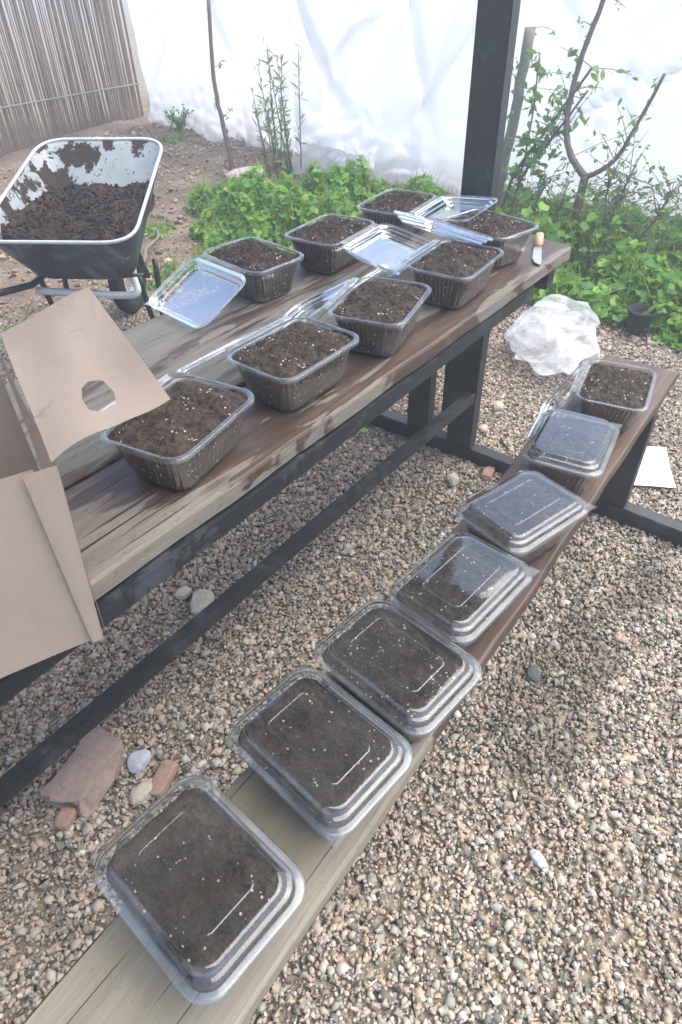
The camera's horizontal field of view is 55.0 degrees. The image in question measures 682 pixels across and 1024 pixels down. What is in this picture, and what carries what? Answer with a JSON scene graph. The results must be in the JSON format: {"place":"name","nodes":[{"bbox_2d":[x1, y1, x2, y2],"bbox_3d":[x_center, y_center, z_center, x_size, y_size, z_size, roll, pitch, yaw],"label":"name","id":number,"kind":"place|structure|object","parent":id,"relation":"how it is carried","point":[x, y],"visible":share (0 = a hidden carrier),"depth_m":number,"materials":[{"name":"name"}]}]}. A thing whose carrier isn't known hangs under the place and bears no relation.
{"place":"outdoors","nodes":[
{"label":"outdoors","id":0,"kind":"place"},
{"bbox_2d":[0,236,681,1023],"bbox_3d":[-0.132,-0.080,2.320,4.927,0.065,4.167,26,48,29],"label":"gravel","id":1,"kind":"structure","parent":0,"point":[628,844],"depth_m":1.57,"materials":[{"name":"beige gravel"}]},
{"bbox_2d":[55,806,77,830],"bbox_3d":[-0.602,0.671,1.433,0.037,0.024,0.049,6,41,7],"label":"brick chip","id":2,"kind":"object","parent":1,"relation":"on","point":[66,817],"visible":1,"depth_m":1.42,"materials":[{"name":"brick"}]},
{"bbox_2d":[0,137,163,319],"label":"wheelbarrow","id":3,"kind":"object","parent":1,"relation":"on","point":[76,208],"visible":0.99,"depth_m":2.87,"materials":[{"name":"metal"}]},
{"bbox_2d":[39,727,127,817],"bbox_3d":[-0.579,0.597,1.510,0.136,0.045,0.194,13,38,16],"label":"stone","id":4,"kind":"object","parent":1,"relation":"on","point":[84,778],"visible":0.98,"depth_m":1.48,"materials":[{"name":"pink stone"}]},
{"bbox_2d":[127,749,150,773],"bbox_3d":[-0.474,0.581,1.531,0.050,0.024,0.060,14,44,24],"label":"stone","id":5,"kind":"object","parent":1,"relation":"on","point":[138,761],"visible":1,"depth_m":1.52,"materials":[{"name":"grey stone"}]},
{"bbox_2d":[129,778,152,805],"bbox_3d":[-0.444,0.629,1.475,0.071,0.032,0.040,-31,43,-27],"label":"stone","id":6,"kind":"object","parent":1,"relation":"on","point":[139,794],"visible":0.89,"depth_m":1.46,"materials":[{"name":"beige stone"}]},
{"bbox_2d":[149,759,179,799],"bbox_3d":[-0.406,0.610,1.496,0.041,0.032,0.088,8,43,17],"label":"brick chip","id":7,"kind":"object","parent":1,"relation":"on","point":[164,775],"visible":0.92,"depth_m":1.49,"materials":[{"name":"brick"}]},
{"bbox_2d":[175,586,191,599],"bbox_3d":[-0.470,0.241,1.956,0.036,0.024,0.055,25,43,22],"label":"stone","id":8,"kind":"object","parent":1,"relation":"on","point":[183,592],"visible":1,"depth_m":1.94,"materials":[{"name":"beige stone"}]},
{"bbox_2d":[190,589,213,614],"bbox_3d":[-0.406,0.263,1.923,0.066,0.040,0.097,5,42,1],"label":"stone","id":9,"kind":"object","parent":1,"relation":"on","point":[202,599],"visible":0.81,"depth_m":1.90,"materials":[{"name":"beige stone"}]},
{"bbox_2d":[0,223,681,1023],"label":"picnic table","id":10,"kind":"object","parent":1,"relation":"on","point":[138,537],"visible":0.47,"depth_m":1.26,"materials":[{"name":"brown wood"}]},
{"bbox_2d":[0,288,169,677],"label":"cardboard box","id":11,"kind":"object","parent":10,"relation":"on","point":[62,352],"visible":1,"depth_m":0.81,"materials":[{"name":"beige cardboard"}]},
{"bbox_2d":[59,373,254,489],"bbox_3d":[-0.357,-0.161,1.196,0.360,0.114,0.248,18,44,21],"label":"plastic tub","id":12,"kind":"object","parent":10,"relation":"on","point":[185,436],"visible":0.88,"depth_m":1.11,"materials":[{"name":"plastic"}]},
{"bbox_2d":[93,775,305,1006],"bbox_3d":[-0.183,0.499,0.870,0.247,0.121,0.188,29,50,31],"label":"plastic tub","id":13,"kind":"object","parent":10,"relation":"on","point":[201,882],"visible":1,"depth_m":0.84,"materials":[{"name":"plastic"}]},
{"bbox_2d":[145,237,303,328],"bbox_3d":[-0.296,-0.605,1.703,0.248,0.110,0.367,32,51,33],"label":"plastic tub","id":14,"kind":"object","parent":10,"relation":"on","point":[256,270],"visible":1,"depth_m":1.69,"materials":[{"name":"plastic"}]},
{"bbox_2d":[174,315,358,410],"bbox_3d":[-0.163,-0.334,1.389,0.359,0.114,0.248,27,48,29],"label":"plastic tub","id":15,"kind":"object","parent":10,"relation":"on","point":[296,365],"visible":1,"depth_m":1.30,"materials":[{"name":"plastic"}]},
{"bbox_2d":[228,667,412,833],"bbox_3d":[-0.031,0.377,1.006,0.247,0.121,0.188,31,50,32],"label":"plastic tub","id":16,"kind":"object","parent":10,"relation":"on","point":[324,758],"visible":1,"depth_m":0.98,"materials":[{"name":"plastic"}]},
{"bbox_2d":[281,276,431,355],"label":"plastic tub","id":17,"kind":"object","parent":10,"relation":"on","point":[378,318],"visible":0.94,"depth_m":1.47,"materials":[{"name":"plastic"}]},
{"bbox_2d":[284,214,436,274],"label":"plastic tub","id":18,"kind":"object","parent":10,"relation":"on","point":[330,245],"visible":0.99,"depth_m":1.83,"materials":[{"name":"plastic"}]},
{"bbox_2d":[314,598,481,740],"bbox_3d":[0.094,0.277,1.117,0.248,0.121,0.188,31,51,32],"label":"plastic tub","id":19,"kind":"object","parent":10,"relation":"on","point":[407,681],"visible":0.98,"depth_m":1.09,"materials":[{"name":"plastic"}]},
{"bbox_2d":[348,239,503,307],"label":"plastic tub","id":20,"kind":"object","parent":10,"relation":"on","point":[454,275],"visible":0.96,"depth_m":1.65,"materials":[{"name":"plastic"}]},
{"bbox_2d":[356,189,497,240],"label":"plastic tub","id":21,"kind":"object","parent":10,"relation":"on","point":[428,208],"visible":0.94,"depth_m":2.01,"materials":[{"name":"plastic"}]},
{"bbox_2d":[388,532,532,654],"bbox_3d":[0.226,0.162,1.245,0.188,0.121,0.248,31,50,32],"label":"plastic tub","id":22,"kind":"object","parent":10,"relation":"on","point":[459,593],"visible":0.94,"depth_m":1.22,"materials":[{"name":"plastic"}]},
{"bbox_2d":[389,208,538,266],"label":"plastic tub","id":23,"kind":"object","parent":10,"relation":"on","point":[509,237],"visible":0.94,"depth_m":1.83,"materials":[{"name":"plastic"}]},
{"bbox_2d":[456,470,589,567],"bbox_3d":[0.383,0.023,1.400,0.248,0.121,0.188,-27,47,-26],"label":"plastic tub","id":24,"kind":"object","parent":10,"relation":"on","point":[525,519],"visible":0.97,"depth_m":1.38,"materials":[{"name":"plastic"}]},
{"bbox_2d":[532,232,543,264],"bbox_3d":[0.589,-0.787,1.952,0.027,0.016,0.247,9,42,12],"label":"knife","id":25,"kind":"object","parent":10,"relation":"on","point":[537,251],"visible":1,"depth_m":1.96,"materials":[{"name":"metal"}]},
{"bbox_2d":[521,409,619,497],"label":"plastic tub","id":26,"kind":"object","parent":10,"relation":"on","point":[569,454],"visible":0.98,"depth_m":1.55,"materials":[{"name":"plastic"}]},
{"bbox_2d":[527,359,656,437],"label":"plastic tub","id":27,"kind":"object","parent":10,"relation":"on","point":[616,395],"visible":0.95,"depth_m":1.75,"materials":[{"name":"plastic"}]},
{"bbox_2d":[42,330,681,1005],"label":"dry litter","id":28,"kind":"object","parent":1,"relation":"on","point":[444,758],"visible":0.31,"depth_m":1.67,"materials":[{"name":"beige plant"}]},
{"bbox_2d":[447,473,458,485],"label":"stone","id":29,"kind":"object","parent":1,"relation":"on","point":[453,479],"visible":1,"depth_m":2.29,"materials":[{"name":"beige stone"}]},
{"bbox_2d":[479,425,487,432],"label":"stone","id":30,"kind":"object","parent":1,"relation":"on","point":[482,428],"visible":1,"depth_m":2.56,"materials":[{"name":"beige stone"}]},
{"bbox_2d":[481,466,494,481],"bbox_3d":[0.523,-0.136,2.331,0.039,0.029,0.066,19,48,19],"label":"stone","id":31,"kind":"object","parent":1,"relation":"on","point":[488,472],"visible":1,"depth_m":2.31,"materials":[{"name":"stone"}]},
{"bbox_2d":[492,401,503,411],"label":"stone","id":32,"kind":"object","parent":1,"relation":"on","point":[498,406],"visible":1,"depth_m":2.67,"materials":[{"name":"beige stone"}]},
{"bbox_2d":[526,666,540,682],"bbox_3d":[0.505,0.425,1.716,0.038,0.020,0.050,12,42,10],"label":"stone","id":33,"kind":"object","parent":1,"relation":"on","point":[533,674],"visible":1,"depth_m":1.71,"materials":[{"name":"grey stone"}]},
{"bbox_2d":[529,849,547,868],"bbox_3d":[0.410,0.721,1.359,0.026,0.020,0.042,-19,40,-17],"label":"pebble","id":34,"kind":"object","parent":1,"relation":"on","point":[537,858],"visible":1,"depth_m":1.35,"materials":[{"name":"white stone"}]},
{"bbox_2d":[504,294,600,375],"bbox_3d":[0.990,-0.859,3.019,0.439,0.167,0.784,11,42,14],"label":"plastic bag","id":35,"kind":"object","parent":1,"relation":"on","point":[573,343],"visible":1,"depth_m":2.93,"materials":[{"name":"white plastic"}]},
{"bbox_2d":[634,447,675,487],"bbox_3d":[1.094,-0.166,2.335,0.160,0.025,0.210,5,41,8],"label":"paper sheet","id":36,"kind":"object","parent":1,"relation":"on","point":[654,470],"visible":0.7,"depth_m":2.33,"materials":[{"name":"white paper"}]},
{"bbox_2d":[0,0,681,1023],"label":"ground","id":37,"kind":"structure","parent":0,"point":[16,160],"depth_m":1.64,"materials":[{"name":"beige gravel"}]},
{"bbox_2d":[0,0,143,157],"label":"reed fence","id":38,"kind":"object","parent":37,"relation":"on","point":[53,114],"visible":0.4,"depth_m":6.42,"materials":[{"name":"grey plant"}]},
{"bbox_2d":[0,125,191,343],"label":"weeds","id":39,"kind":"object","parent":37,"relation":"on","point":[178,274],"visible":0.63,"depth_m":3.96,"materials":[{"name":"green plant"}]},
{"bbox_2d":[143,229,159,262],"bbox_3d":[-1.218,-1.689,4.179,0.072,0.055,0.705,-1,41,0],"label":"stick","id":40,"kind":"object","parent":37,"relation":"on","point":[148,247],"visible":0.76,"depth_m":4.18,"materials":[{"name":"wood"}]},
{"bbox_2d":[163,104,193,132],"bbox_3d":[-1.577,-3.763,6.388,0.453,0.389,0.217,26,48,29],"label":"sapling","id":41,"kind":"object","parent":37,"relation":"on","point":[182,120],"visible":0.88,"depth_m":6.34,"materials":[{"name":"green plant"}]},
{"bbox_2d":[207,0,234,170],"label":"young tree","id":42,"kind":"object","parent":37,"relation":"on","point":[223,128],"visible":0.94,"depth_m":5.15,"materials":[{"name":"brown plant"}]},
{"bbox_2d":[226,166,264,180],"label":"stone slab","id":43,"kind":"structure","parent":37,"relation":"on","point":[237,172],"depth_m":5.16,"materials":[{"name":"beige stone"}]},
{"bbox_2d":[250,38,308,178],"bbox_3d":[-0.515,-3.030,5.011,0.409,0.977,0.453,26,48,29],"label":"reed clump","id":44,"kind":"object","parent":37,"relation":"on","point":[268,120],"visible":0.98,"depth_m":5.07,"materials":[{"name":"green plant"}]},
{"bbox_2d":[176,145,457,273],"bbox_3d":[-0.099,-2.061,4.301,1.952,0.558,1.777,-7,41,-6],"label":"leafy ground cover","id":45,"kind":"object","parent":37,"relation":"on","point":[250,203],"visible":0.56,"depth_m":4.18,"materials":[{"name":"green plant"}]},
{"bbox_2d":[280,143,371,174],"bbox_3d":[-0.094,-2.812,5.226,0.750,0.209,0.439,26,48,29],"label":"loose plastic sheet","id":46,"kind":"object","parent":37,"relation":"on","point":[313,152],"visible":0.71,"depth_m":5.26,"materials":[{"name":"white plastic"}]},
{"bbox_2d":[0,122,681,359],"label":"earth clods","id":47,"kind":"object","parent":37,"relation":"on","point":[3,257],"visible":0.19,"depth_m":5.22,"materials":[{"name":"brown soil"}]},
{"bbox_2d":[127,0,681,221],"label":"plastic sheet wall","id":48,"kind":"structure","parent":37,"relation":"on","point":[387,83],"depth_m":4.68,"materials":[{"name":"white plastic"}]},
{"bbox_2d":[441,0,520,411],"bbox_3d":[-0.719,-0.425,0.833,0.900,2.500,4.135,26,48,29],"label":"post","id":49,"kind":"object","parent":37,"relation":"on","point":[496,26],"visible":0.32,"depth_m":1.93,"materials":[{"name":"metal"}]},
{"bbox_2d":[496,26,555,207],"bbox_3d":[1.032,-2.233,3.954,0.290,1.140,0.198,1,41,3],"label":"post","id":50,"kind":"object","parent":37,"relation":"on","point":[522,67],"visible":0.6,"depth_m":3.77,"materials":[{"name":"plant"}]},
{"bbox_2d":[498,148,600,239],"bbox_3d":[1.222,-1.801,3.837,0.570,0.571,0.469,26,48,29],"label":"shrub","id":51,"kind":"object","parent":37,"relation":"on","point":[559,203],"visible":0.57,"depth_m":3.75,"materials":[{"name":"green plant"}]},
{"bbox_2d":[453,175,681,351],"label":"leafy ground cover","id":52,"kind":"object","parent":37,"relation":"on","point":[645,276],"visible":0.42,"depth_m":3.44,"materials":[{"name":"green plant"}]},
{"bbox_2d":[500,46,637,215],"bbox_3d":[1.202,-2.072,3.796,0.593,1.033,0.532,-19,44,-19],"label":"sapling","id":53,"kind":"object","parent":37,"relation":"on","point":[531,162],"visible":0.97,"depth_m":3.67,"materials":[{"name":"green plant"}]},
{"bbox_2d":[536,0,665,246],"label":"young tree","id":54,"kind":"object","parent":37,"relation":"on","point":[582,173],"visible":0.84,"depth_m":3.54,"materials":[{"name":"brown plant"}]},
{"bbox_2d":[576,120,681,268],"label":"shrub","id":55,"kind":"object","parent":37,"relation":"on","point":[617,191],"visible":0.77,"depth_m":3.55,"materials":[{"name":"green plant"}]},
{"bbox_2d":[627,303,657,335],"bbox_3d":[1.439,-0.922,3.154,0.134,0.115,0.134,26,48,29],"label":"plant pot","id":56,"kind":"object","parent":37,"relation":"on","point":[639,320],"visible":0.98,"depth_m":3.13,"materials":[{"name":"black plastic"}]},
{"bbox_2d":[334,156,347,164],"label":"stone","id":57,"kind":"object","parent":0,"point":[342,158],"visible":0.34,"depth_m":5.05,"materials":[{"name":"grey stone"}]}
]}

